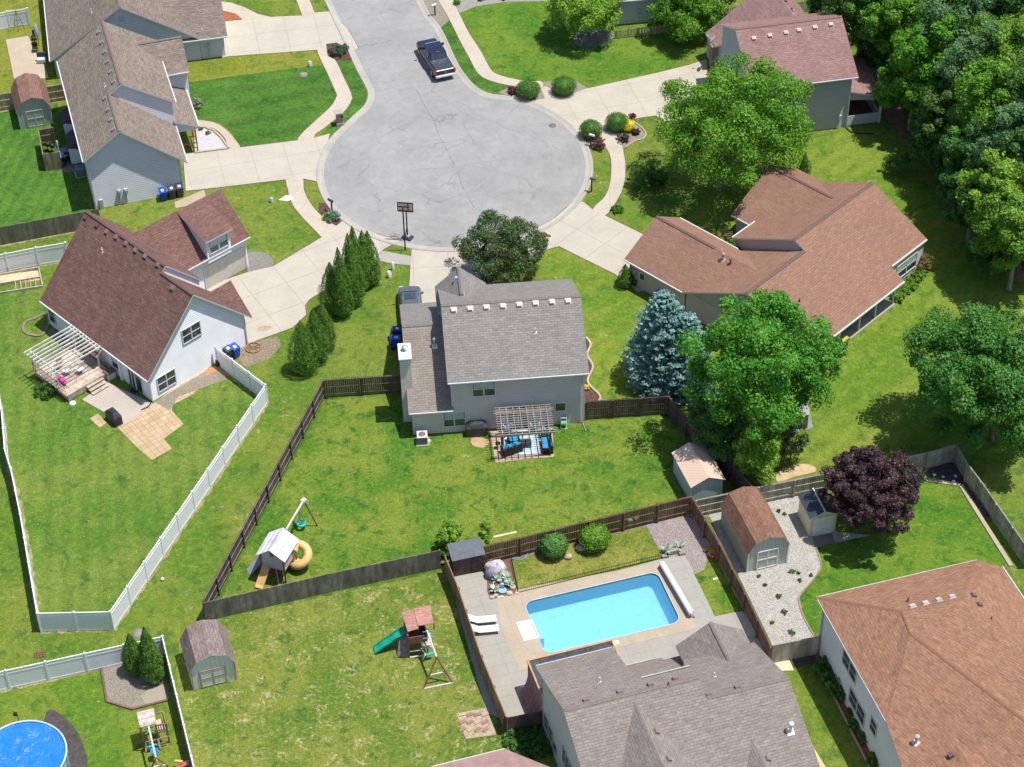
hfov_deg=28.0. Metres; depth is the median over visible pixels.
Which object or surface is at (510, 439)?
patio armchair
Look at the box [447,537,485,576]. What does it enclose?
garden shed
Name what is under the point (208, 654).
barn shed
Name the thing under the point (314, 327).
arborvitae
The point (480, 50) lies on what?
soil edge
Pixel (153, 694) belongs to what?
slab
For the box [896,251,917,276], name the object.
window
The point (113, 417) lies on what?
covered grill
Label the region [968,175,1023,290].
woodland tree
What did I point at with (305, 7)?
sidewalk
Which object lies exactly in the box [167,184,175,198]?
wheelie bin
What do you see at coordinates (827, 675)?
shrub
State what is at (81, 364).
deck chair
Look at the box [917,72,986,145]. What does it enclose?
woodland tree
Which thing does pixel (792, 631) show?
weed
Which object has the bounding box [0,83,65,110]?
wooden fence
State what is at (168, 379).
window
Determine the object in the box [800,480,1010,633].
lawn
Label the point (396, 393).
soil strip
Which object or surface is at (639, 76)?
soil edge
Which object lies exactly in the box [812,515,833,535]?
door
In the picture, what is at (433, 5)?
mailbox
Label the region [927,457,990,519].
mulch bed
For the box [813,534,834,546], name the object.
slab
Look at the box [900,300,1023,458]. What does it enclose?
tree
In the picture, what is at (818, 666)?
shrub
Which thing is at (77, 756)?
mulch bed
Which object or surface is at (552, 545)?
clipped bush
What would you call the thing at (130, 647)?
arborvitae
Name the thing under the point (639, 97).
driveway
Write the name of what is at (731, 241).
shrub
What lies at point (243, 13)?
sidewalk
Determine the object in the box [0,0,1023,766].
ground
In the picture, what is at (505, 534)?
plank
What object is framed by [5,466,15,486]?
soil strip
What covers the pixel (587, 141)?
gravel bed
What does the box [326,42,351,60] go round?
mulch bed
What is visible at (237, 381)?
soil strip
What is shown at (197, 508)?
soil strip
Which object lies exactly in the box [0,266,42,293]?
raised bed frame
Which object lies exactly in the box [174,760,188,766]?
toy slide
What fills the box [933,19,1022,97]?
woodland tree
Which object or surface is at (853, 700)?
window
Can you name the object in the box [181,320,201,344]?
window
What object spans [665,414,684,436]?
soil strip
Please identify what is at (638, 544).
lawn
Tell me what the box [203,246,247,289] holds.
garage door
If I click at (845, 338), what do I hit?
planter table
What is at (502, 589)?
water feature
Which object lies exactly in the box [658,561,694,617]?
pool cover reel
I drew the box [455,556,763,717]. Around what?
pool yard
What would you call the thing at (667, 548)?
potted plant
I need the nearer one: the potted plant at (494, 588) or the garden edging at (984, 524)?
the potted plant at (494, 588)
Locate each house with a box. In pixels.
[39,188,251,401]
[56,21,198,208]
[398,266,588,434]
[535,622,819,766]
[610,0,682,24]
[624,165,926,352]
[705,0,881,130]
[816,559,1023,766]
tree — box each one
[450,208,547,283]
[543,0,625,36]
[645,0,727,42]
[653,51,814,190]
[673,288,847,441]
[684,395,751,461]
[714,0,736,19]
[730,415,783,483]
[770,424,810,460]
[805,0,856,17]
[821,0,891,57]
[851,26,895,77]
[856,0,928,95]
[872,49,941,130]
[875,0,953,36]
[883,147,911,173]
[886,1,964,94]
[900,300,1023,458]
[902,55,947,114]
[906,109,953,173]
[912,0,1017,54]
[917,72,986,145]
[932,155,956,187]
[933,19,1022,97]
[934,165,993,241]
[937,108,1011,171]
[947,58,1023,149]
[951,0,1023,31]
[955,144,1023,228]
[960,94,1023,166]
[962,12,1023,91]
[964,233,1021,274]
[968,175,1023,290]
[979,0,1023,37]
[980,48,1023,126]
[986,130,1023,229]
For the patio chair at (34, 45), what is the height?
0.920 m
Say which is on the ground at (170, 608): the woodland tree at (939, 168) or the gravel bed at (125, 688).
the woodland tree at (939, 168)
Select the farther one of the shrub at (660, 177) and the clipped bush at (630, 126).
the clipped bush at (630, 126)
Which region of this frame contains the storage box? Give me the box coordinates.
[102,366,115,380]
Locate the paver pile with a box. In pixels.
[459,712,488,732]
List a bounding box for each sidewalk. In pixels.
[221,1,268,19]
[286,176,340,238]
[297,0,314,14]
[298,48,351,140]
[375,251,411,264]
[439,0,542,87]
[541,86,554,97]
[593,130,625,215]
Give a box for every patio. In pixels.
[6,36,48,78]
[56,147,79,171]
[82,382,152,423]
[490,428,553,461]
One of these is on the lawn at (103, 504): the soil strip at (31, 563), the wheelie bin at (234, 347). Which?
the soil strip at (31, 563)
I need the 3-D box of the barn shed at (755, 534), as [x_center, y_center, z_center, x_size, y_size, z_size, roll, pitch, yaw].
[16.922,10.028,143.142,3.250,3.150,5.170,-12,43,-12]
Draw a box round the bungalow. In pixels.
[43,0,227,77]
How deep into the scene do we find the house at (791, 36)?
179.96 m
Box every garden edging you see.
[22,313,49,336]
[100,668,169,710]
[195,126,229,153]
[585,337,600,399]
[625,120,646,147]
[798,548,821,635]
[825,683,869,766]
[921,473,1012,566]
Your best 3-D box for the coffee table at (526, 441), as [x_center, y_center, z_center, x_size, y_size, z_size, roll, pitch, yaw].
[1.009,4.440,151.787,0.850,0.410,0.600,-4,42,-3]
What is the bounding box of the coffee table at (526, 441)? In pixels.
[520,438,531,447]
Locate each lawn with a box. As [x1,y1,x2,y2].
[0,0,54,110]
[0,103,92,230]
[0,287,256,631]
[0,641,189,766]
[176,563,517,766]
[187,50,321,81]
[188,65,347,146]
[220,392,733,598]
[322,60,366,134]
[441,21,507,91]
[460,0,708,87]
[515,526,661,588]
[538,127,1023,482]
[693,566,742,615]
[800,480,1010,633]
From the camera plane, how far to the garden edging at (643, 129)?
181.27 m
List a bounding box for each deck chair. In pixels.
[53,358,62,371]
[62,362,71,375]
[75,360,84,374]
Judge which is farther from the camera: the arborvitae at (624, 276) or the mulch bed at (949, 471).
the arborvitae at (624, 276)
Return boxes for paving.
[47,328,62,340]
[90,414,106,426]
[118,368,207,459]
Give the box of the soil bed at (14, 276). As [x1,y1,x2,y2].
[0,270,40,282]
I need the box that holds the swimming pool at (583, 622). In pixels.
[516,573,678,652]
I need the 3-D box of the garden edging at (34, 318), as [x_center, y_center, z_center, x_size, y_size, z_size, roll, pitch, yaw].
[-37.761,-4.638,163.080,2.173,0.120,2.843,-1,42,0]
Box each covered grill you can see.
[105,407,122,427]
[465,420,487,437]
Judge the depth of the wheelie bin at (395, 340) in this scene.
159.85 m
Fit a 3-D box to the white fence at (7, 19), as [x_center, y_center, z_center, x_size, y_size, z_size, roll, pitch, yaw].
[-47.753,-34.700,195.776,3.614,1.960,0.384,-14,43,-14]
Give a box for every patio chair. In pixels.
[31,41,37,50]
[64,152,70,162]
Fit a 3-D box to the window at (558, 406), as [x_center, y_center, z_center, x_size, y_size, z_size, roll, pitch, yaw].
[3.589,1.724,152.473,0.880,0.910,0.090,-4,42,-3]
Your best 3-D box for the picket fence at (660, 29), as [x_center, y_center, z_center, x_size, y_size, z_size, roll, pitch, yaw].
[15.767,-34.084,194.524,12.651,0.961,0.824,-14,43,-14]
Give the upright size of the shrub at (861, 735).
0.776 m
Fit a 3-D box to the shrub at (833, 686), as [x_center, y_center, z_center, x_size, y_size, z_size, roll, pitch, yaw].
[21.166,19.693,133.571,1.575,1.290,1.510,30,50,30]
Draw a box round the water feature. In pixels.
[498,583,506,593]
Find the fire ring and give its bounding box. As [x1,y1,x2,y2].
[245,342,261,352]
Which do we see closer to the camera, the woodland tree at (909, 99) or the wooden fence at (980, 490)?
the wooden fence at (980, 490)
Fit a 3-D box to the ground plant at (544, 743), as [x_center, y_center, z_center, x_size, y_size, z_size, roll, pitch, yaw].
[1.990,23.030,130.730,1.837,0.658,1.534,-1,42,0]
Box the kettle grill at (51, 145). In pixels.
[49,143,55,150]
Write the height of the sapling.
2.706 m
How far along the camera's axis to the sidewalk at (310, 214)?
173.98 m
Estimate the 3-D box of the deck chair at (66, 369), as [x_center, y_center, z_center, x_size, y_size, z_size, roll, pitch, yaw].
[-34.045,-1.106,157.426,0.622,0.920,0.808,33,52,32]
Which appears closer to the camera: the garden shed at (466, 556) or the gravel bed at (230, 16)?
the garden shed at (466, 556)
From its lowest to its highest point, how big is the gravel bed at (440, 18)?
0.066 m
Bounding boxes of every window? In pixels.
[47,309,56,325]
[59,107,72,133]
[64,129,81,163]
[110,356,118,370]
[156,368,176,392]
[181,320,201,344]
[208,233,228,254]
[442,410,465,427]
[472,382,495,397]
[543,711,552,744]
[552,738,556,756]
[554,402,565,411]
[562,744,571,766]
[639,271,645,281]
[841,648,856,684]
[848,685,865,727]
[869,714,877,738]
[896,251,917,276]
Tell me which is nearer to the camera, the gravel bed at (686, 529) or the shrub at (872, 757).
the shrub at (872, 757)
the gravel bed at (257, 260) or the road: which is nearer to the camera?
the gravel bed at (257, 260)
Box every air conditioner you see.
[74,164,86,178]
[415,430,429,446]
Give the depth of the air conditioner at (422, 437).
151.91 m
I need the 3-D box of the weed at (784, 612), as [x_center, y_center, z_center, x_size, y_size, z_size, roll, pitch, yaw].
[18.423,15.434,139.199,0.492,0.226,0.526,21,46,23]
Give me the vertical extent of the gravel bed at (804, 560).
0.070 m
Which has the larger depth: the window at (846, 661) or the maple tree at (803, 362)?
the maple tree at (803, 362)
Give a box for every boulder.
[563,553,572,558]
[576,544,586,550]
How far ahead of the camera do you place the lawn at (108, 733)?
133.30 m
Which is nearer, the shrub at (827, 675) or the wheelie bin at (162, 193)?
the shrub at (827, 675)
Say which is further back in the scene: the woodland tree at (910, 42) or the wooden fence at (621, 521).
the woodland tree at (910, 42)
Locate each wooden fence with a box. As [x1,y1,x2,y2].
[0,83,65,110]
[0,208,99,244]
[202,374,400,601]
[202,549,440,619]
[444,555,507,731]
[484,496,771,658]
[503,711,542,730]
[584,396,752,488]
[695,444,1023,562]
[771,635,819,662]
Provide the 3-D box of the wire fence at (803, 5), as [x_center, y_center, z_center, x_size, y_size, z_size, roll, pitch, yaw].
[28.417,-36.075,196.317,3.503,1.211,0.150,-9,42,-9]
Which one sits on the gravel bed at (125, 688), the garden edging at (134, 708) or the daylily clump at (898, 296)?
the garden edging at (134, 708)
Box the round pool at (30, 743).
[0,720,69,766]
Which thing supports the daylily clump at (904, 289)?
on the lawn at (876, 384)
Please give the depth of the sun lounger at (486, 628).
138.06 m
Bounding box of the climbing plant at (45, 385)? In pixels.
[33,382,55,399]
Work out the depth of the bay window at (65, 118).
180.81 m
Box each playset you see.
[135,708,169,766]
[246,498,317,588]
[373,605,452,689]
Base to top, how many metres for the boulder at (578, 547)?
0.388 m
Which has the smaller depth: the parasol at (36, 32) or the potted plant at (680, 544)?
the potted plant at (680, 544)
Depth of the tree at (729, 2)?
192.47 m
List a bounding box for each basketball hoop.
[397,202,412,249]
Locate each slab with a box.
[141,685,165,703]
[175,190,205,207]
[775,660,793,670]
[783,414,812,432]
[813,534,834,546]
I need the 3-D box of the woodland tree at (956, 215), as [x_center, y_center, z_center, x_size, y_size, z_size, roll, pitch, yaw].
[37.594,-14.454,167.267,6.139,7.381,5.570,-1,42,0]
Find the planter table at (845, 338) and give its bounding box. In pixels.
[839,334,849,346]
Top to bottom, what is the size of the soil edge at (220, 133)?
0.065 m
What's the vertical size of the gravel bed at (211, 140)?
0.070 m
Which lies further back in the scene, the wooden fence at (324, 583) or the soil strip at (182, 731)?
the wooden fence at (324, 583)
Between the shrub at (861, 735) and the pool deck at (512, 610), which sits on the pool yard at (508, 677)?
the pool deck at (512, 610)
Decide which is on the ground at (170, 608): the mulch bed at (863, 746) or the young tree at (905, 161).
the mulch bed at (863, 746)
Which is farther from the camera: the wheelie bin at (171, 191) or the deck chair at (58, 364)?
the wheelie bin at (171, 191)
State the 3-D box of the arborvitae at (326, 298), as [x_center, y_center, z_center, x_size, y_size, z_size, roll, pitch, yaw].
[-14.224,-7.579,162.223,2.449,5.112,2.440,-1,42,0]
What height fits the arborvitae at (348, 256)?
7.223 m
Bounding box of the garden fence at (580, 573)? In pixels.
[511,555,658,591]
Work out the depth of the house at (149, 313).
158.28 m
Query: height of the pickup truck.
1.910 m
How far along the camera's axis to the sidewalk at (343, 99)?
186.70 m
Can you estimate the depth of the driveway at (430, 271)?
167.87 m
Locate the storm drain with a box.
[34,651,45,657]
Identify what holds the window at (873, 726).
in the house at (927, 667)
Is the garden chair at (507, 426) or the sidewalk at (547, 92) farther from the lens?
the sidewalk at (547, 92)
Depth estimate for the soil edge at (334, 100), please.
186.60 m
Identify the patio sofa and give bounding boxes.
[500,439,522,456]
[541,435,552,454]
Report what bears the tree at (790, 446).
on the lawn at (876, 384)
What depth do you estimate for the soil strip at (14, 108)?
186.07 m
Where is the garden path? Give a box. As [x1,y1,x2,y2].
[198,120,239,148]
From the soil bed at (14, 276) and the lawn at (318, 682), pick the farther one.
the soil bed at (14, 276)
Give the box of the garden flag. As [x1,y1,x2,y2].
[726,231,732,241]
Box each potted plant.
[489,583,499,591]
[492,574,502,582]
[500,571,509,580]
[504,577,515,586]
[661,542,672,553]
[675,539,685,550]
[708,550,716,558]
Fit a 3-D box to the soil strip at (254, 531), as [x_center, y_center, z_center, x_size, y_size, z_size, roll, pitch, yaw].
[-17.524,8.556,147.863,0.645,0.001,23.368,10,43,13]
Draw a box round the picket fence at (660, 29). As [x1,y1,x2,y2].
[615,5,737,38]
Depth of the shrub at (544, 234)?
169.86 m
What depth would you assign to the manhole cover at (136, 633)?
138.62 m
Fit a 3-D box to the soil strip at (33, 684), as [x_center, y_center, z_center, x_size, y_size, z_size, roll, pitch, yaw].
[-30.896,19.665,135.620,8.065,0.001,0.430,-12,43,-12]
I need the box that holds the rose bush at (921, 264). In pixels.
[916,252,934,273]
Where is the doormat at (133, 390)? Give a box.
[129,387,138,393]
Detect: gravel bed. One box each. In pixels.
[103,657,168,707]
[155,367,225,409]
[194,127,225,150]
[223,11,241,20]
[237,336,280,366]
[247,251,273,271]
[423,0,448,26]
[454,0,546,12]
[499,81,586,100]
[573,29,613,46]
[583,134,605,148]
[605,124,644,147]
[646,514,709,573]
[708,495,868,644]
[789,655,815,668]
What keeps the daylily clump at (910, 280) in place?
on the lawn at (876, 384)
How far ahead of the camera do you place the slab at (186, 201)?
175.36 m
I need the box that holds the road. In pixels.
[324,0,585,246]
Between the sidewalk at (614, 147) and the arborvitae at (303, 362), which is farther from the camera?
the sidewalk at (614, 147)
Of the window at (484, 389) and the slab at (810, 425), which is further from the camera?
the slab at (810, 425)
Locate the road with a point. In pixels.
(538, 177)
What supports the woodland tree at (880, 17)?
on the ground at (170, 608)
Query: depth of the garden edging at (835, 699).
131.58 m
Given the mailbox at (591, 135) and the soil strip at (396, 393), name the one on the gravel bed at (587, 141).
the mailbox at (591, 135)
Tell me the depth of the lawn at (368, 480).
148.88 m
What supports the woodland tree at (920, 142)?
on the ground at (170, 608)
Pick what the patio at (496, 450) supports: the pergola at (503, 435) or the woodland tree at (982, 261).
the pergola at (503, 435)
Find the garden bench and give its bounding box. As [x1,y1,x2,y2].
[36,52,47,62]
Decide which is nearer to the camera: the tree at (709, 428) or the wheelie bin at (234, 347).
the tree at (709, 428)
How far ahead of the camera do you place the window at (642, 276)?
164.59 m
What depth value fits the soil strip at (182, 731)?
133.39 m
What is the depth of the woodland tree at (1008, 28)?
169.03 m
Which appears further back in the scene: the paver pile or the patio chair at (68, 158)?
the patio chair at (68, 158)
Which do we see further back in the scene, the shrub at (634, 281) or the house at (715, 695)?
the shrub at (634, 281)
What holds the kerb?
on the road
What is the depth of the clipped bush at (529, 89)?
185.41 m
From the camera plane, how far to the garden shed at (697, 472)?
146.95 m
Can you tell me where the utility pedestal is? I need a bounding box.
[386,270,391,277]
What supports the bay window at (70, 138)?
in the house at (127, 115)
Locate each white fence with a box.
[0,7,30,29]
[0,241,66,272]
[0,345,268,631]
[0,635,193,766]
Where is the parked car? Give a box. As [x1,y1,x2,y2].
[396,285,423,324]
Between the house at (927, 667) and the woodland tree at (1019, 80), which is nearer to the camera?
the house at (927, 667)
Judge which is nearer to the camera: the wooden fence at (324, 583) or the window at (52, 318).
the wooden fence at (324, 583)
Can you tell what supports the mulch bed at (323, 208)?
on the ground at (170, 608)
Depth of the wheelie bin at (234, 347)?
159.32 m
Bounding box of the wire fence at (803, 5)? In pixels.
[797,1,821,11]
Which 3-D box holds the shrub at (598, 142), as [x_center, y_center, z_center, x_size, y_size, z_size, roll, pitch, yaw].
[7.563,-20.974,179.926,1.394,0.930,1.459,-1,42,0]
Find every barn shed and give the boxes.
[11,73,53,129]
[180,619,236,690]
[720,487,790,571]
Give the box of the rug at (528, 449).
[502,429,538,454]
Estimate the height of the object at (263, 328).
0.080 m
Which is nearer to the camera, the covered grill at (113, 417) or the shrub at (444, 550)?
the shrub at (444, 550)
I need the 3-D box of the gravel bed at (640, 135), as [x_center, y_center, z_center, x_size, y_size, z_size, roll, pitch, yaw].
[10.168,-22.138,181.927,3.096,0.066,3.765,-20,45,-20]
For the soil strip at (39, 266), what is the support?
on the ground at (170, 608)
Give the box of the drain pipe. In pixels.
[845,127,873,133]
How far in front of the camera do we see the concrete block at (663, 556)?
143.12 m
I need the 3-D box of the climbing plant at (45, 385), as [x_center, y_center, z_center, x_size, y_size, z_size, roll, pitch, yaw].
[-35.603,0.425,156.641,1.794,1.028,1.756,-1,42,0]
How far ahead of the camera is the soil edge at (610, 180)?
176.48 m
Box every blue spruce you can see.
[617,289,688,401]
[649,311,718,408]
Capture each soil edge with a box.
[5,35,48,79]
[83,383,151,412]
[183,133,329,190]
[197,120,240,146]
[222,11,358,57]
[228,221,400,341]
[285,179,321,236]
[297,50,352,139]
[376,250,410,265]
[444,10,541,85]
[534,201,643,291]
[589,59,704,119]
[592,148,626,215]
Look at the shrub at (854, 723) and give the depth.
131.47 m
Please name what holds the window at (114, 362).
in the house at (149, 313)
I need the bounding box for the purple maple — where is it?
[818,445,922,533]
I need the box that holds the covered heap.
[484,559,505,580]
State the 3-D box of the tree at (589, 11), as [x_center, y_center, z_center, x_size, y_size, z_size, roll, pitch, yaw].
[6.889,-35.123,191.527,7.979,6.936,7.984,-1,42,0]
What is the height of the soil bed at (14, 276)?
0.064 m
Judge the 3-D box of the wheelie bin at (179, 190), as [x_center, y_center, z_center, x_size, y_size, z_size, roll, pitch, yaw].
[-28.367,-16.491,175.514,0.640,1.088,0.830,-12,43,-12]
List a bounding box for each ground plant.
[502,728,530,747]
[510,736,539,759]
[518,724,544,742]
[531,737,552,756]
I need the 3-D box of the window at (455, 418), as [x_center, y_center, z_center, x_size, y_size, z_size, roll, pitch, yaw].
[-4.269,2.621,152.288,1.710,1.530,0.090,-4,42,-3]
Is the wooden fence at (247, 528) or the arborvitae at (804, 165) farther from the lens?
the arborvitae at (804, 165)
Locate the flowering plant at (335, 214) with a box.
[322,209,340,221]
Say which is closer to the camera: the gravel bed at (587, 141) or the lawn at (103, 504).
the lawn at (103, 504)
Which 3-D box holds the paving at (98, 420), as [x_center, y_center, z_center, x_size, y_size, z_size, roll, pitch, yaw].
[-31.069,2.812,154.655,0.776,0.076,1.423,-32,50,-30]
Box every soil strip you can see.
[0,100,65,112]
[0,236,47,246]
[0,669,100,692]
[3,262,58,272]
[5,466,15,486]
[12,487,27,531]
[23,532,40,630]
[41,630,113,633]
[48,231,74,237]
[115,403,268,630]
[165,656,194,766]
[204,398,327,619]
[216,592,330,619]
[219,367,269,401]
[325,390,399,399]
[330,568,440,594]
[586,413,666,420]
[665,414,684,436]
[685,436,735,489]
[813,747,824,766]
[862,46,1023,285]
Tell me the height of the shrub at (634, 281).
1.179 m
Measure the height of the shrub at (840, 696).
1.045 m
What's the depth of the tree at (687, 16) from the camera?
190.16 m
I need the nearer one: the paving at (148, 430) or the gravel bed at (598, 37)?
the paving at (148, 430)
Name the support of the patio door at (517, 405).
in the house at (471, 347)
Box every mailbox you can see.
[334,109,343,126]
[431,3,436,14]
[589,133,594,144]
[589,177,595,191]
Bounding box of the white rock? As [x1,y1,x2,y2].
[279,196,292,200]
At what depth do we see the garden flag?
168.37 m
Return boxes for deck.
[32,336,108,400]
[496,563,696,670]
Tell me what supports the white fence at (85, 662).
on the ground at (170, 608)
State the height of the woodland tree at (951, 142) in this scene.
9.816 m
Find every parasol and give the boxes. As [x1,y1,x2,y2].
[34,23,38,43]
[58,375,69,387]
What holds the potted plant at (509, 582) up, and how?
on the mulch bed at (508, 563)
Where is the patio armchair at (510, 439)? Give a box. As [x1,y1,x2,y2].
[507,431,519,443]
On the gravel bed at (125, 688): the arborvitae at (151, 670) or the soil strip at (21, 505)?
the arborvitae at (151, 670)
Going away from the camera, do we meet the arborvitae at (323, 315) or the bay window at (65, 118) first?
the arborvitae at (323, 315)
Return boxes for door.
[25,109,45,127]
[127,368,144,394]
[199,666,227,687]
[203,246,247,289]
[472,556,482,571]
[507,405,528,426]
[756,547,778,569]
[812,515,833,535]
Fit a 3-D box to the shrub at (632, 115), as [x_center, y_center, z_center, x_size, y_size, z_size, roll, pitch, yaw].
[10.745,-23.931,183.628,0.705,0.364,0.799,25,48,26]
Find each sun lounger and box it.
[468,614,496,623]
[471,624,498,633]
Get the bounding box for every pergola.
[23,325,100,388]
[493,404,555,458]
[520,640,620,712]
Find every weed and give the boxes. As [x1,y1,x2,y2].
[781,608,787,614]
[788,629,795,635]
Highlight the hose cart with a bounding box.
[560,416,566,428]
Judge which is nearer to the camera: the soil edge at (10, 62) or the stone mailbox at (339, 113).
the stone mailbox at (339, 113)
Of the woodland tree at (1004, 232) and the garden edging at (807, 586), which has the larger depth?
the woodland tree at (1004, 232)
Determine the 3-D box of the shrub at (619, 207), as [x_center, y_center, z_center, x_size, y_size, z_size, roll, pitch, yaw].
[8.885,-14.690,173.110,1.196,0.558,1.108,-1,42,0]
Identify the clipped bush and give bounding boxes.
[516,78,540,99]
[538,531,568,558]
[551,75,576,95]
[578,119,602,138]
[578,522,611,552]
[605,112,628,131]
[623,119,634,131]
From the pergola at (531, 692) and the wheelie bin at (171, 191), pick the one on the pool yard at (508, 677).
the pergola at (531, 692)
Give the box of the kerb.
[316,0,592,251]
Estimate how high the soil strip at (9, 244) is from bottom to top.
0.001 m
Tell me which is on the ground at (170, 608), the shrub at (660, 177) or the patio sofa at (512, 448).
the shrub at (660, 177)
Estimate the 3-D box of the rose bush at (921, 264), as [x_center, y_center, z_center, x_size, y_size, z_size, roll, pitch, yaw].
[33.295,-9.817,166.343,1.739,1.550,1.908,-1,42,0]
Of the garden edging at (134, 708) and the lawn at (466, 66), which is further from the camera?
the lawn at (466, 66)
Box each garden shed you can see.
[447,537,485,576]
[672,442,725,502]
[798,488,837,535]
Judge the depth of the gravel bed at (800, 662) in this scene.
136.02 m
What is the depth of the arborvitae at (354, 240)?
162.76 m
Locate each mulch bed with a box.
[43,710,87,766]
[319,203,339,225]
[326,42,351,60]
[487,557,515,599]
[512,524,645,559]
[584,340,598,402]
[815,653,877,766]
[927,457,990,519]
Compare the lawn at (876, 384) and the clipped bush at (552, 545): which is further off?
the lawn at (876, 384)
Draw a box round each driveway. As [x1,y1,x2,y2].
[184,134,329,190]
[208,221,399,342]
[222,11,358,56]
[409,247,492,302]
[504,201,644,291]
[531,59,706,133]
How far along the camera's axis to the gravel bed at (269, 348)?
160.29 m
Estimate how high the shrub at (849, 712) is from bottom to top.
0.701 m
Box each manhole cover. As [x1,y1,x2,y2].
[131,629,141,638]
[298,72,307,76]
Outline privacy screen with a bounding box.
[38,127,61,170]
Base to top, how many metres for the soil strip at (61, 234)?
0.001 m
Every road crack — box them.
[405,158,510,173]
[416,90,473,207]
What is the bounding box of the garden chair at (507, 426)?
[502,422,512,431]
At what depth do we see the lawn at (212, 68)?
191.06 m
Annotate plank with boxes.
[493,531,516,537]
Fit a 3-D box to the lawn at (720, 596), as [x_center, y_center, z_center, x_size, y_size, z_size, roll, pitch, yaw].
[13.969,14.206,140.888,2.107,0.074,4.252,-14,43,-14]
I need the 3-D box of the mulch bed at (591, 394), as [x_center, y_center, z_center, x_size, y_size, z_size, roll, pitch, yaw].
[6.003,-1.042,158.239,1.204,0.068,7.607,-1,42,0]
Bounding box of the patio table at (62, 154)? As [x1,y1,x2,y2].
[57,150,68,160]
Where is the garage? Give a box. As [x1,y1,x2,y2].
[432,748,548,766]
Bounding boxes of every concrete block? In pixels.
[661,553,667,558]
[670,546,678,554]
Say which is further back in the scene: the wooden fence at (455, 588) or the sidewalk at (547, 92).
the sidewalk at (547, 92)
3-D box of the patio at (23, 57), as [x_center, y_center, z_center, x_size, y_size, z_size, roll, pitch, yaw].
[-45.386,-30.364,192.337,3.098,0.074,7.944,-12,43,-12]
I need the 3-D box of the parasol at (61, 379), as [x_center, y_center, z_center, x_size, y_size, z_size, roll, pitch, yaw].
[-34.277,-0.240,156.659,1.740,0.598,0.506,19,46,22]
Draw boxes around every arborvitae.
[120,633,142,675]
[137,628,164,684]
[286,320,320,375]
[304,309,330,363]
[316,302,337,350]
[317,262,339,315]
[328,247,354,318]
[341,233,366,306]
[349,226,369,289]
[357,229,377,288]
[365,230,381,285]
[618,264,633,287]
[796,153,811,173]
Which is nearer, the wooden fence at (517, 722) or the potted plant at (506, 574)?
the wooden fence at (517, 722)
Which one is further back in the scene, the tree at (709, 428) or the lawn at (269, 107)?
the lawn at (269, 107)
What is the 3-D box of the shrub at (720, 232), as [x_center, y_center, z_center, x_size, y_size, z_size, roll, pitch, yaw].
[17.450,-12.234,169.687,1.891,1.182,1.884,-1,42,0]
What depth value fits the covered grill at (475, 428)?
152.31 m
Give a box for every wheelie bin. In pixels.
[158,187,166,200]
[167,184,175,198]
[175,182,183,196]
[223,344,232,357]
[228,342,239,357]
[390,335,400,349]
[392,326,401,336]
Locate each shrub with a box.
[191,97,203,108]
[327,43,349,55]
[437,543,448,556]
[478,514,491,544]
[507,86,516,93]
[530,231,550,240]
[590,137,604,150]
[611,204,623,212]
[616,133,629,141]
[626,163,664,192]
[627,272,636,286]
[628,113,635,118]
[631,128,640,134]
[650,168,669,186]
[712,225,734,240]
[727,239,734,245]
[812,655,830,676]
[818,666,836,686]
[823,677,843,696]
[834,685,845,701]
[845,707,853,716]
[847,717,859,731]
[857,730,867,743]
[865,751,878,766]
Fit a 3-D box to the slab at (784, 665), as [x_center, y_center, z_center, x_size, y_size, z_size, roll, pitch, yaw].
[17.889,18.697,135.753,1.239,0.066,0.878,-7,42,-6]
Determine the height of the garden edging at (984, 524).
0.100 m
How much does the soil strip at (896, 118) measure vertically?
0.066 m
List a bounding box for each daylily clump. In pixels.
[890,290,903,302]
[896,284,911,296]
[902,275,918,289]
[911,268,925,282]
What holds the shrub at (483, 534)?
on the lawn at (368, 480)
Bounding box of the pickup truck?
[416,38,455,78]
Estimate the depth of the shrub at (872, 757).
129.36 m
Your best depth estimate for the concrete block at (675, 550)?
143.33 m
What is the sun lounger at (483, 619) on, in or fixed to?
on the pool yard at (508, 677)
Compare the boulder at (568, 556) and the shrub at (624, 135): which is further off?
the shrub at (624, 135)
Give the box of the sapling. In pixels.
[435,518,463,546]
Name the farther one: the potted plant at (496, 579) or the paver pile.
the potted plant at (496, 579)
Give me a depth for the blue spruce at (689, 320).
153.44 m

